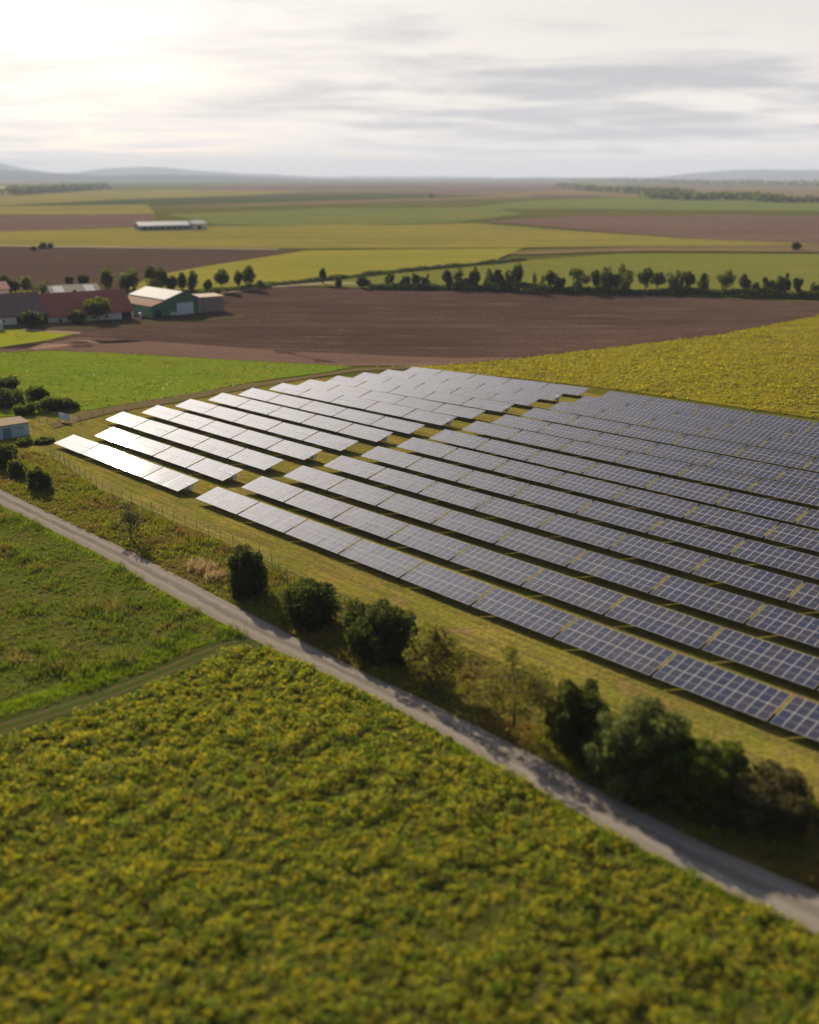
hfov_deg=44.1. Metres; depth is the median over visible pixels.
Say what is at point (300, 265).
yellow crop field
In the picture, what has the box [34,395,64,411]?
bush
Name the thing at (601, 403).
solar table
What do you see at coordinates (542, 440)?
solar table
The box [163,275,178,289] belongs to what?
tree
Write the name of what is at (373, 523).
solar table
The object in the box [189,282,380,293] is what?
farm track
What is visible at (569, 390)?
solar table
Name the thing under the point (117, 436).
solar table
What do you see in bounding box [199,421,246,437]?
solar table
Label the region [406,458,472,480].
solar table
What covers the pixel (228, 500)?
solar table
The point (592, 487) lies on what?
solar table
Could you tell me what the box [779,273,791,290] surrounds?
tree
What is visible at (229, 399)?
solar table
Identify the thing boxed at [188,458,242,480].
solar table
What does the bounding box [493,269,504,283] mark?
tree
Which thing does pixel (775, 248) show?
dark crop field
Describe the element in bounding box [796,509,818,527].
solar table
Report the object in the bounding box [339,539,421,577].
solar table
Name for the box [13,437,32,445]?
bush
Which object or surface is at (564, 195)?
bare field
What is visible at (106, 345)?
harrowed strip
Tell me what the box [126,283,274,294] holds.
hedge
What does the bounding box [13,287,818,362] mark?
ploughed field
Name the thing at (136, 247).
farm track
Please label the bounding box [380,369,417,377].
solar table
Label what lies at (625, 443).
solar table
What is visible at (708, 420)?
solar table
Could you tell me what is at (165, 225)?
livestock shed
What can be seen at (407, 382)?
solar table
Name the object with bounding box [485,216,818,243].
bare field
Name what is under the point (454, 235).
yellow crop field
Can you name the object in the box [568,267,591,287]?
tree
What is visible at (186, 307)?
door
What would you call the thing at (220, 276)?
tree
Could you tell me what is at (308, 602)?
bush
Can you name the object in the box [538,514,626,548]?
solar table
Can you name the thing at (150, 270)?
tree
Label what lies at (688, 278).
tree
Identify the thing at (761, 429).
solar table
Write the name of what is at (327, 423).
solar table
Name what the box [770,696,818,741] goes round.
solar table
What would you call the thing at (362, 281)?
tree
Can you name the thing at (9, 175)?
hill
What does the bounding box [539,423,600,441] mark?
solar table
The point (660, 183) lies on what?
bare field
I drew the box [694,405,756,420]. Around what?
solar table
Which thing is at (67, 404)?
bush
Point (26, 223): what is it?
bare field
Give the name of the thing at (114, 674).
edge grass
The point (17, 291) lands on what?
bush
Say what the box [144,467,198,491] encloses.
solar table
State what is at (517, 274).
tree
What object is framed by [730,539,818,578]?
solar table
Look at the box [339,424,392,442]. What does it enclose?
solar table
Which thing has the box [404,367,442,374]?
solar table
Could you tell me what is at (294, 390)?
solar table
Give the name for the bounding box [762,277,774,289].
tree
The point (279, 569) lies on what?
wire fence
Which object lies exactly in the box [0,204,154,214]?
crop field
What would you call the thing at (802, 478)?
solar table
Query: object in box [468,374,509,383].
solar table
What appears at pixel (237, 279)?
tree
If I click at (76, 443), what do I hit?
solar table
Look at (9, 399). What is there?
bush
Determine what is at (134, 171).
hill
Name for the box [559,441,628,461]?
solar table
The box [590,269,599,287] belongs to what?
tree
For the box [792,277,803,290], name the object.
tree
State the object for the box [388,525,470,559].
solar table
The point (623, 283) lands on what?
tree
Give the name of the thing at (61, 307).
red barn
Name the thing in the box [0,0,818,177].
sky
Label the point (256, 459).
solar table
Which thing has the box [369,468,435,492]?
solar table
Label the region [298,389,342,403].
solar table
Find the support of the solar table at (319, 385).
on the park grass at (716, 722)
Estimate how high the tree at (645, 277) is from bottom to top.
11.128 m
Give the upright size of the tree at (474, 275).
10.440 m
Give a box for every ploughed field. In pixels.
[0,247,298,291]
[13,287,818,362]
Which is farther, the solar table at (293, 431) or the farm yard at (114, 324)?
the farm yard at (114, 324)
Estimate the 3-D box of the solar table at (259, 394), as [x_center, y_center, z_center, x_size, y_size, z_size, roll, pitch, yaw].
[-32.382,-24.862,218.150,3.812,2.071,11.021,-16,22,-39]
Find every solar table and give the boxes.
[55,434,98,452]
[81,444,128,464]
[95,427,139,444]
[106,412,148,427]
[111,455,161,476]
[123,437,170,455]
[133,420,177,436]
[141,405,184,419]
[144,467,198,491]
[153,447,205,467]
[162,429,209,446]
[169,413,214,428]
[176,399,216,413]
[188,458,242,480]
[193,438,244,457]
[196,487,258,513]
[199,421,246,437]
[203,406,248,421]
[209,393,250,406]
[227,448,282,470]
[231,430,282,448]
[234,414,280,430]
[237,400,280,414]
[238,388,279,400]
[238,502,305,532]
[241,476,303,501]
[267,394,311,408]
[267,422,317,439]
[267,440,321,460]
[268,407,315,422]
[269,383,310,395]
[284,465,345,489]
[284,490,352,518]
[285,519,360,553]
[297,379,338,390]
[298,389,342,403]
[299,401,346,415]
[302,415,352,431]
[303,432,357,451]
[324,455,385,478]
[326,376,366,386]
[327,479,394,505]
[328,385,370,396]
[331,395,377,408]
[333,408,383,424]
[333,507,407,537]
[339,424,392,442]
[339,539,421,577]
[354,372,392,382]
[356,381,399,393]
[359,390,406,403]
[361,446,421,467]
[365,402,414,416]
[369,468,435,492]
[371,416,423,434]
[378,494,450,522]
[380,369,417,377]
[383,377,425,387]
[388,386,434,399]
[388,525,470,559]
[395,397,444,410]
[397,437,456,457]
[401,562,493,604]
[403,409,455,426]
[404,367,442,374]
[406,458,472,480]
[409,374,448,382]
[416,382,461,392]
[418,482,491,508]
[423,391,472,406]
[429,429,488,448]
[432,404,485,419]
[433,510,513,542]
[434,370,475,379]
[442,378,485,387]
[443,448,507,469]
[450,387,498,398]
[451,545,541,584]
[457,471,528,496]
[462,398,513,413]
[462,421,520,440]
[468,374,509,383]
[472,588,576,636]
[475,497,554,527]
[476,439,539,460]
[477,383,523,393]
[489,392,539,406]
[492,414,549,431]
[493,460,564,483]
[496,529,585,565]
[502,379,547,388]
[508,430,571,449]
[514,485,592,512]
[515,387,563,400]
[521,407,578,425]
[522,569,624,613]
[527,450,596,473]
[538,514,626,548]
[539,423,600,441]
[540,383,588,396]
[549,401,604,417]
[550,473,627,499]
[555,618,674,674]
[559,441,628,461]
[567,416,629,434]
[568,551,667,592]
[574,396,628,410]
[577,501,663,532]
[583,463,658,488]
[589,433,657,453]
[595,409,654,426]
[599,391,653,404]
[605,596,721,647]
[610,534,707,572]
[613,488,697,517]
[615,452,690,476]
[619,403,677,418]
[619,425,685,445]
[645,398,702,412]
[645,444,718,466]
[646,417,710,436]
[646,476,729,504]
[648,519,743,554]
[650,575,763,622]
[652,653,790,720]
[670,411,732,427]
[674,435,746,456]
[679,465,760,491]
[684,504,778,536]
[692,557,802,599]
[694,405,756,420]
[700,427,770,446]
[702,628,818,688]
[708,455,787,479]
[716,492,808,522]
[724,420,792,437]
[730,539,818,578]
[736,446,814,469]
[747,604,818,646]
[748,413,814,430]
[748,479,818,505]
[761,437,818,456]
[765,523,818,551]
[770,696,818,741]
[777,468,818,488]
[785,429,818,443]
[787,583,818,610]
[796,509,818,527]
[804,458,818,472]
[807,422,818,432]
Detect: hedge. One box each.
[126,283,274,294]
[263,257,525,285]
[361,281,818,298]
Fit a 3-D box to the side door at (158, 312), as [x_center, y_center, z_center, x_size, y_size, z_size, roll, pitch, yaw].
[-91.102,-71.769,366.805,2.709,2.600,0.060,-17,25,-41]
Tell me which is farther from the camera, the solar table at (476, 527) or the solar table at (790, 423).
the solar table at (790, 423)
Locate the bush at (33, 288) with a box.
[26,281,58,293]
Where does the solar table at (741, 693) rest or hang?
on the park grass at (716, 722)
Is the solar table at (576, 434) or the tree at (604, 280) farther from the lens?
the tree at (604, 280)
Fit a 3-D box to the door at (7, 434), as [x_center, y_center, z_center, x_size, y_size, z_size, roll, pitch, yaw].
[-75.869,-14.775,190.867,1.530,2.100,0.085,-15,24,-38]
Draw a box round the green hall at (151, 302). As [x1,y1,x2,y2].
[128,286,197,317]
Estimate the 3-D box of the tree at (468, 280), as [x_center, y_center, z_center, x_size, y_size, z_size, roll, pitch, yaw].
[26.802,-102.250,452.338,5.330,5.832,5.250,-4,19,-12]
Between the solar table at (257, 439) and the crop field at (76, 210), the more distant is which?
the crop field at (76, 210)
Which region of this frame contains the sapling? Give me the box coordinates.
[110,501,144,539]
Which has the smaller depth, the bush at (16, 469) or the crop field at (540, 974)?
the crop field at (540, 974)
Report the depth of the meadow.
106.29 m
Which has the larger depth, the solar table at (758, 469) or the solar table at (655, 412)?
the solar table at (655, 412)
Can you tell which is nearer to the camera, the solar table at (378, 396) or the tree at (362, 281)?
the solar table at (378, 396)
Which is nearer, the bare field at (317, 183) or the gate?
the gate
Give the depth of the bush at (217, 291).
412.53 m
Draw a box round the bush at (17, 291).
[12,290,41,293]
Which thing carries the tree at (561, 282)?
on the ground at (162, 213)
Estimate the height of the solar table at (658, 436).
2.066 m
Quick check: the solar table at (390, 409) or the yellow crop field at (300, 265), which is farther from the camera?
the yellow crop field at (300, 265)
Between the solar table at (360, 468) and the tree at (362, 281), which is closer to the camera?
the solar table at (360, 468)
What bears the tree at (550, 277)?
on the ground at (162, 213)
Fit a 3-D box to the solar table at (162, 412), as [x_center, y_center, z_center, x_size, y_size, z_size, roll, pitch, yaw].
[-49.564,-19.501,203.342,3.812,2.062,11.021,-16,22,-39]
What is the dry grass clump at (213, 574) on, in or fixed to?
on the verge
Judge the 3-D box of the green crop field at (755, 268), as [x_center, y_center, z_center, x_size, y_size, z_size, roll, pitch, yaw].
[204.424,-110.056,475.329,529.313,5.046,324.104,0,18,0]
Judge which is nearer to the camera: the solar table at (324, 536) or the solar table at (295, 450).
the solar table at (324, 536)
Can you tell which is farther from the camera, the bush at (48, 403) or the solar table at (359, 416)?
the bush at (48, 403)
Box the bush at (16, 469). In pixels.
[7,458,27,477]
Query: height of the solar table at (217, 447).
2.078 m
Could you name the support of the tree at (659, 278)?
on the ground at (162, 213)
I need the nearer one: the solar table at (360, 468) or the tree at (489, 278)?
the solar table at (360, 468)
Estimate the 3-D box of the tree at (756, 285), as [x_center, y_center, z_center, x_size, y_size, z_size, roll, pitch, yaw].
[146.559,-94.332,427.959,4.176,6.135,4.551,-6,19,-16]
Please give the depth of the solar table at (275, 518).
135.88 m
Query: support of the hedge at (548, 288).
on the ground at (162, 213)
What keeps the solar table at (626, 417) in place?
on the ground at (162, 213)
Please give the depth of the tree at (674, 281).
436.32 m
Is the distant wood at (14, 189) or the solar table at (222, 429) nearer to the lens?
the solar table at (222, 429)
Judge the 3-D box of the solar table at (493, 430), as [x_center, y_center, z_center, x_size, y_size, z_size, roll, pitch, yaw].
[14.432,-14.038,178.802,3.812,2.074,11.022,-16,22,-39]
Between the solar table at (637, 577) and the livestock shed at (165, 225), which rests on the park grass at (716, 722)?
the solar table at (637, 577)
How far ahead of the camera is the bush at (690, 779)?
70.89 m
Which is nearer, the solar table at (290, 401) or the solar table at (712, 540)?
the solar table at (712, 540)
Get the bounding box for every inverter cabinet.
[187,483,192,491]
[230,473,236,481]
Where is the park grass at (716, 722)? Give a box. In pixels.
[0,374,818,800]
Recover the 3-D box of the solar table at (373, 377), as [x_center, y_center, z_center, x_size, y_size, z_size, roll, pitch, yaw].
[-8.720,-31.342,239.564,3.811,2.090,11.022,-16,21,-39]
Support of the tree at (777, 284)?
on the ground at (162, 213)
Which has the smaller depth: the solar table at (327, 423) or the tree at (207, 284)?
the solar table at (327, 423)
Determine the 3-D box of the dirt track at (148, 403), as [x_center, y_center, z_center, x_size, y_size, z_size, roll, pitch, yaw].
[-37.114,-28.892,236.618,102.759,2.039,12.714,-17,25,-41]
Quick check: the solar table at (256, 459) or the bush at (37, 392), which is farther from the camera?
the bush at (37, 392)
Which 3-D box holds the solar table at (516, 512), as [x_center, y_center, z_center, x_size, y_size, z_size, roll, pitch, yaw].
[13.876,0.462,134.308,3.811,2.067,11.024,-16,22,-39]
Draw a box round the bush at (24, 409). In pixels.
[10,402,36,415]
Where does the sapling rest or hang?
on the verge
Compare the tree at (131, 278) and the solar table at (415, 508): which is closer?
the solar table at (415, 508)
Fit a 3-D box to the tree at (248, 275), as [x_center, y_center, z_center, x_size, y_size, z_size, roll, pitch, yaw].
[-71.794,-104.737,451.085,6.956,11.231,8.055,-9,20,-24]
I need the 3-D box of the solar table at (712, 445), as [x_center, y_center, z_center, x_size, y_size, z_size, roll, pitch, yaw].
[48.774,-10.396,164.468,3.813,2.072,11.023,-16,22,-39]
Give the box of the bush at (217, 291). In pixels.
[206,287,221,294]
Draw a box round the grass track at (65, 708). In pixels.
[0,637,262,735]
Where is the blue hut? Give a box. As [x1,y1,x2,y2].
[0,416,29,439]
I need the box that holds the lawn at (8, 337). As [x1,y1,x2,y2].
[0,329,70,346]
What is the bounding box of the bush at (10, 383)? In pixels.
[0,375,19,389]
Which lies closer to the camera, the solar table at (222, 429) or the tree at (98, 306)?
the solar table at (222, 429)
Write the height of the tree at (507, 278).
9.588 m
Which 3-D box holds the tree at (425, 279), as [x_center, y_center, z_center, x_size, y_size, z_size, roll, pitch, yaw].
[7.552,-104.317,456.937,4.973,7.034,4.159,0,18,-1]
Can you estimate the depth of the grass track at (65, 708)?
91.21 m
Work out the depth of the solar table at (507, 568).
116.15 m
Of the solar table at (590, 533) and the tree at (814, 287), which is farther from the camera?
the tree at (814, 287)
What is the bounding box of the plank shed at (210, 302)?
[192,293,223,312]
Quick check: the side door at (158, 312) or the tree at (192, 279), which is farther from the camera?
the tree at (192, 279)
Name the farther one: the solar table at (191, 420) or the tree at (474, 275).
the tree at (474, 275)
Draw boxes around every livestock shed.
[134,221,191,230]
[188,220,207,228]
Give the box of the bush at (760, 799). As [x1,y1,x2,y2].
[692,756,818,836]
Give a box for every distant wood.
[0,182,112,194]
[277,177,818,186]
[553,182,696,193]
[638,191,818,202]
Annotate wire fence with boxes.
[49,445,818,827]
[70,400,137,423]
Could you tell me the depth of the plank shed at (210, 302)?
380.42 m
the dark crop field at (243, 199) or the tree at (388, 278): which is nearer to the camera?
the tree at (388, 278)
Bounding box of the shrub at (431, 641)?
[402,620,460,687]
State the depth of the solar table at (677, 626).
99.74 m
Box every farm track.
[0,245,277,249]
[23,328,79,333]
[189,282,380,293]
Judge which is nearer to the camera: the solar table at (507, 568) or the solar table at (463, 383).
the solar table at (507, 568)
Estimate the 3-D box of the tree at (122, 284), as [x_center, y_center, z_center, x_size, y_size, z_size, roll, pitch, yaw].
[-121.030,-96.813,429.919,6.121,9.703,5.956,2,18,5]
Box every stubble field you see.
[0,183,59,184]
[5,185,818,206]
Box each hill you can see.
[0,163,367,178]
[0,169,339,180]
[322,176,640,178]
[601,169,818,178]
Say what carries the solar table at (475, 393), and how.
on the ground at (162, 213)
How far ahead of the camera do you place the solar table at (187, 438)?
181.84 m
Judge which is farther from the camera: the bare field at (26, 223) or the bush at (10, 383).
the bare field at (26, 223)
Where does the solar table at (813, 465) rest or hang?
on the ground at (162, 213)
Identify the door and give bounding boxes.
[2,428,11,438]
[155,310,161,316]
[177,302,193,314]
[207,303,215,311]
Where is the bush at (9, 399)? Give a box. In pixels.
[0,387,30,408]
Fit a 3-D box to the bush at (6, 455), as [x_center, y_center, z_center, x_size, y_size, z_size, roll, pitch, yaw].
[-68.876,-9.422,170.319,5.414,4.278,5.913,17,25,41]
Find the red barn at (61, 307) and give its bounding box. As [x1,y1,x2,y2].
[39,288,134,322]
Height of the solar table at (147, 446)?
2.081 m
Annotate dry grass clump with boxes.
[183,557,209,570]
[193,556,218,574]
[203,567,226,581]
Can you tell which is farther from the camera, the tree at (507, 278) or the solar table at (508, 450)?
the tree at (507, 278)
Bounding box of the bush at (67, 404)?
[58,397,80,409]
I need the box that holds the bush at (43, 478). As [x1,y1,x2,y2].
[25,466,52,491]
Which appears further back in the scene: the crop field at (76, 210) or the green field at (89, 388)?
the crop field at (76, 210)
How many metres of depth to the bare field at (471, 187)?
3829.33 m
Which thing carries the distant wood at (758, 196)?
on the crop field at (626, 203)
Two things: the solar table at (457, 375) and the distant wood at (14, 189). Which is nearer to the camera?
the solar table at (457, 375)
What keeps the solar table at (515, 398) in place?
on the park grass at (716, 722)
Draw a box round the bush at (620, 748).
[580,693,692,804]
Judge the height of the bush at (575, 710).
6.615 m
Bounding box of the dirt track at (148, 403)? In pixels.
[49,366,420,427]
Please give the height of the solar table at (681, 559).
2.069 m
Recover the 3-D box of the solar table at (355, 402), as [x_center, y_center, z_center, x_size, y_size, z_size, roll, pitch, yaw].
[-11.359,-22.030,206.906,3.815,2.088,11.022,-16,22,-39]
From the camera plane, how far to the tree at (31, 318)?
329.63 m
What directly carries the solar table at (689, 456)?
on the park grass at (716, 722)
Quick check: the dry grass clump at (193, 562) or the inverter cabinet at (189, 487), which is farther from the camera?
the inverter cabinet at (189, 487)
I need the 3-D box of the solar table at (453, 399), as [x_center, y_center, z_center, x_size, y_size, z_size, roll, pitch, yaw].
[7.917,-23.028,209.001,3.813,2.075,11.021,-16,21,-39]
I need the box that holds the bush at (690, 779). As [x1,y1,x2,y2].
[645,727,748,822]
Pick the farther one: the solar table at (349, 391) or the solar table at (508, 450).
the solar table at (349, 391)
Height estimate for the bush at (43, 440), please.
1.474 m
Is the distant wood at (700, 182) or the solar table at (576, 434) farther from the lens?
the distant wood at (700, 182)
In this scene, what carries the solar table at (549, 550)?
on the park grass at (716, 722)
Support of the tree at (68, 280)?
on the ground at (162, 213)
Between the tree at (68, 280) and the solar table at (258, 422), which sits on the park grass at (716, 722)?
the solar table at (258, 422)
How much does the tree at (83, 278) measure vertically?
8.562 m
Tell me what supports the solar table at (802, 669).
on the ground at (162, 213)
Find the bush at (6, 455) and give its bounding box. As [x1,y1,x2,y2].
[0,443,19,468]
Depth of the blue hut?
192.04 m
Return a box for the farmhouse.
[0,281,9,293]
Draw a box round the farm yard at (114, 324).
[3,313,245,329]
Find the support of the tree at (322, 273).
on the green crop field at (755, 268)
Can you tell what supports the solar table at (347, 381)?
on the park grass at (716, 722)
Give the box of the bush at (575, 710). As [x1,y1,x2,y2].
[543,677,610,764]
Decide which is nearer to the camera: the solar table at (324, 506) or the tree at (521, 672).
the tree at (521, 672)
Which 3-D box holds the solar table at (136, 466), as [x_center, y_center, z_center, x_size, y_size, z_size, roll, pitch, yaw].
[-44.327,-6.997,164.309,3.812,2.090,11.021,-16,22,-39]
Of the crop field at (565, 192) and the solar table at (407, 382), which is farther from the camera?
the crop field at (565, 192)
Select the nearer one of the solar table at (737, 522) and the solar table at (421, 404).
the solar table at (737, 522)
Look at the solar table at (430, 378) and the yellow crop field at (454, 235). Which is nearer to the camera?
the solar table at (430, 378)
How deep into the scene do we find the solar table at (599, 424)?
180.53 m
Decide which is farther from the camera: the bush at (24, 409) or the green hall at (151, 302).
the green hall at (151, 302)
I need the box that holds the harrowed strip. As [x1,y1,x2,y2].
[0,337,520,365]
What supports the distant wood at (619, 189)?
on the stubble field at (801, 192)
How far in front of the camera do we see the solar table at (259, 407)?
204.73 m
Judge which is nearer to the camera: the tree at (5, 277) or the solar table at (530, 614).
the solar table at (530, 614)
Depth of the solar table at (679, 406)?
197.85 m
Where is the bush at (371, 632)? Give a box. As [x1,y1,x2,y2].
[339,598,419,664]
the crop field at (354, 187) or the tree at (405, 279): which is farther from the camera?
the crop field at (354, 187)
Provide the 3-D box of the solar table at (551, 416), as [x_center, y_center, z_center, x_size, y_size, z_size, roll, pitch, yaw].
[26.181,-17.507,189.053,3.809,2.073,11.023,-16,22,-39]
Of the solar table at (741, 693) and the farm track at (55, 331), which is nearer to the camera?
the solar table at (741, 693)
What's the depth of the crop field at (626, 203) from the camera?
1632.67 m
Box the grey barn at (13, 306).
[0,291,48,324]
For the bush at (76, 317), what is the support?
on the farm yard at (114, 324)
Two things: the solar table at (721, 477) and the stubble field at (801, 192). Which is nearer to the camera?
the solar table at (721, 477)
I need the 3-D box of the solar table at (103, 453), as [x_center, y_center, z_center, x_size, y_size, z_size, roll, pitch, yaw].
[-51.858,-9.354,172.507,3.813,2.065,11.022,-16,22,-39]
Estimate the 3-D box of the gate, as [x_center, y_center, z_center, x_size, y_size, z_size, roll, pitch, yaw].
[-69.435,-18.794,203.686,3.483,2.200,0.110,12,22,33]
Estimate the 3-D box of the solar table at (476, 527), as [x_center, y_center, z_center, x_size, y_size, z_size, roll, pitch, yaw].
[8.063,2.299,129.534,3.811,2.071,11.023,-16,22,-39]
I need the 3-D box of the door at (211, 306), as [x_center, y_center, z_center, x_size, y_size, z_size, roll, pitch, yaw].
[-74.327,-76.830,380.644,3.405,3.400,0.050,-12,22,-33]
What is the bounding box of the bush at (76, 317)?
[68,310,86,323]
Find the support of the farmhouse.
on the ground at (162, 213)
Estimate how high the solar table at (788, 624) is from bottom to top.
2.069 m
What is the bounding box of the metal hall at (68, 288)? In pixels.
[44,283,100,293]
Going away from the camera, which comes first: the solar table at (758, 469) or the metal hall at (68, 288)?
the solar table at (758, 469)
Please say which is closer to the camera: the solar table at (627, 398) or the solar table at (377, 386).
the solar table at (627, 398)
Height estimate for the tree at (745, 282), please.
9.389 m
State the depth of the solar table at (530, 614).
103.06 m
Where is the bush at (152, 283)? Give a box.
[145,278,163,287]
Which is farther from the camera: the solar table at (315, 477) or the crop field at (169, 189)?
the crop field at (169, 189)
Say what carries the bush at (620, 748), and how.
on the verge
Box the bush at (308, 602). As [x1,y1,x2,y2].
[278,577,342,632]
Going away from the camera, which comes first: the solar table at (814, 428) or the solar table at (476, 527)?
the solar table at (476, 527)
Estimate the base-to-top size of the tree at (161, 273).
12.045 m
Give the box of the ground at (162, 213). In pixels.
[0,179,818,933]
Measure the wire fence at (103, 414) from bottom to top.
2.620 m
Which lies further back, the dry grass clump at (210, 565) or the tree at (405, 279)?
the tree at (405, 279)
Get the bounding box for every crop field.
[0,190,300,204]
[0,193,487,205]
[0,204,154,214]
[0,223,809,248]
[0,644,818,1023]
[129,248,521,289]
[147,181,312,182]
[149,189,190,189]
[166,208,520,224]
[282,186,459,188]
[293,189,431,191]
[302,253,818,298]
[359,316,818,418]
[468,197,818,211]
[510,245,818,253]
[526,192,605,192]
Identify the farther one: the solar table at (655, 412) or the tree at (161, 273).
the tree at (161, 273)
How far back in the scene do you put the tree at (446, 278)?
450.91 m
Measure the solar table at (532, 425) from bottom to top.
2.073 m
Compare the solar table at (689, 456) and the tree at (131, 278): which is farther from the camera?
the tree at (131, 278)
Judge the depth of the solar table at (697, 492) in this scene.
140.54 m
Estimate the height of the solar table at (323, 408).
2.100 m
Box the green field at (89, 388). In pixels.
[0,351,349,416]
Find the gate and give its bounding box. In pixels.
[58,412,70,422]
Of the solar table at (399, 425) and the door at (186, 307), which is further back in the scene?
the door at (186, 307)
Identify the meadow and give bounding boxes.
[0,506,246,719]
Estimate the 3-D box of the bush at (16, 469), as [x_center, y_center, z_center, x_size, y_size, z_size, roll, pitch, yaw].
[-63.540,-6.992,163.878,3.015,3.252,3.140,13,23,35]
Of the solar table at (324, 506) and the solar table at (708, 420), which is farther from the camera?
the solar table at (708, 420)
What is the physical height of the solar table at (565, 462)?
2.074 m
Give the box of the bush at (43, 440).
[33,436,54,444]
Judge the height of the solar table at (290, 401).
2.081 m
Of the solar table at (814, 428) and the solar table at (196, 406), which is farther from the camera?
the solar table at (196, 406)
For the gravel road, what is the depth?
78.64 m
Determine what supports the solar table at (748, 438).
on the ground at (162, 213)
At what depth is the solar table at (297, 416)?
196.52 m
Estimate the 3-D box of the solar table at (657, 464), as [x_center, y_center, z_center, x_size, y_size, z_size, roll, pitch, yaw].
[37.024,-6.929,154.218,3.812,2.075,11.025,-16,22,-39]
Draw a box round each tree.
[0,274,10,285]
[8,279,21,292]
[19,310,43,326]
[20,276,30,291]
[37,242,47,248]
[64,276,73,284]
[76,273,92,283]
[82,296,112,320]
[100,266,114,289]
[117,273,131,289]
[125,267,139,291]
[143,265,155,284]
[154,266,168,285]
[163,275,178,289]
[177,272,186,289]
[187,270,198,290]
[203,279,212,290]
[213,268,229,286]
[226,544,268,599]
[233,269,242,285]
[240,265,256,283]
[318,268,326,283]
[335,276,341,286]
[356,276,371,286]
[384,273,394,283]
[399,275,410,283]
[410,273,421,286]
[421,273,430,283]
[441,269,452,283]
[452,268,463,286]
[463,277,474,283]
[468,266,480,284]
[477,642,554,727]
[483,268,495,288]
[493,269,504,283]
[503,269,513,282]
[510,263,523,281]
[532,271,536,282]
[543,270,557,285]
[555,276,565,287]
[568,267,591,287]
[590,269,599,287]
[599,266,612,287]
[607,273,620,287]
[617,263,634,288]
[637,267,653,288]
[650,271,665,289]
[665,270,683,291]
[679,271,695,286]
[696,272,709,291]
[716,269,736,289]
[738,274,751,293]
[752,282,759,288]
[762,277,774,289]
[773,275,784,291]
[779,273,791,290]
[791,242,802,249]
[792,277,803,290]
[810,282,818,294]
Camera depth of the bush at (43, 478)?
155.34 m
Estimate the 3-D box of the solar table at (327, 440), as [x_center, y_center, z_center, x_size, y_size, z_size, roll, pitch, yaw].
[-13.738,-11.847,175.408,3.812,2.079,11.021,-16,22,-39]
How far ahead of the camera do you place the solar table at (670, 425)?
178.12 m
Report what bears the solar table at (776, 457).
on the park grass at (716, 722)
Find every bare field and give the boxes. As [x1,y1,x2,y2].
[0,213,155,231]
[191,183,576,194]
[294,183,340,183]
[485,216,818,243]
[529,194,599,196]
[593,182,793,183]
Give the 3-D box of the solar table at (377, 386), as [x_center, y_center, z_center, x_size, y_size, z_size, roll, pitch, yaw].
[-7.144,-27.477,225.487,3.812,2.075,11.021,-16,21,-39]
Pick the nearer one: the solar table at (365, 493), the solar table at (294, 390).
the solar table at (365, 493)
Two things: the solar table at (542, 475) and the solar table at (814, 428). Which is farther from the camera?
the solar table at (814, 428)
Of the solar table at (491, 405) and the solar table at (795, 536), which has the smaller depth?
the solar table at (795, 536)
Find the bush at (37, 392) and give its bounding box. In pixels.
[24,385,49,399]
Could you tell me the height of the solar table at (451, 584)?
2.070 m
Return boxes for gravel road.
[0,489,818,935]
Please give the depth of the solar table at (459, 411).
195.14 m
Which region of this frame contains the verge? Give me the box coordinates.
[0,454,818,891]
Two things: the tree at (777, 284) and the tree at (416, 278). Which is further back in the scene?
the tree at (416, 278)
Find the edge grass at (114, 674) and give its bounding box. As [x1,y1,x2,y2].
[0,504,813,942]
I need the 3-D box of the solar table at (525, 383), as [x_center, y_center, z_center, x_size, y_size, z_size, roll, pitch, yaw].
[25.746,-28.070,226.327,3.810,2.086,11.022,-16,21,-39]
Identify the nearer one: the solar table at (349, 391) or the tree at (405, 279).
the solar table at (349, 391)
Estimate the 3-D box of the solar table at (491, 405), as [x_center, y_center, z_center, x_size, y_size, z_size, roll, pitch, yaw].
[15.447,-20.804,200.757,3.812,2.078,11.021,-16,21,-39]

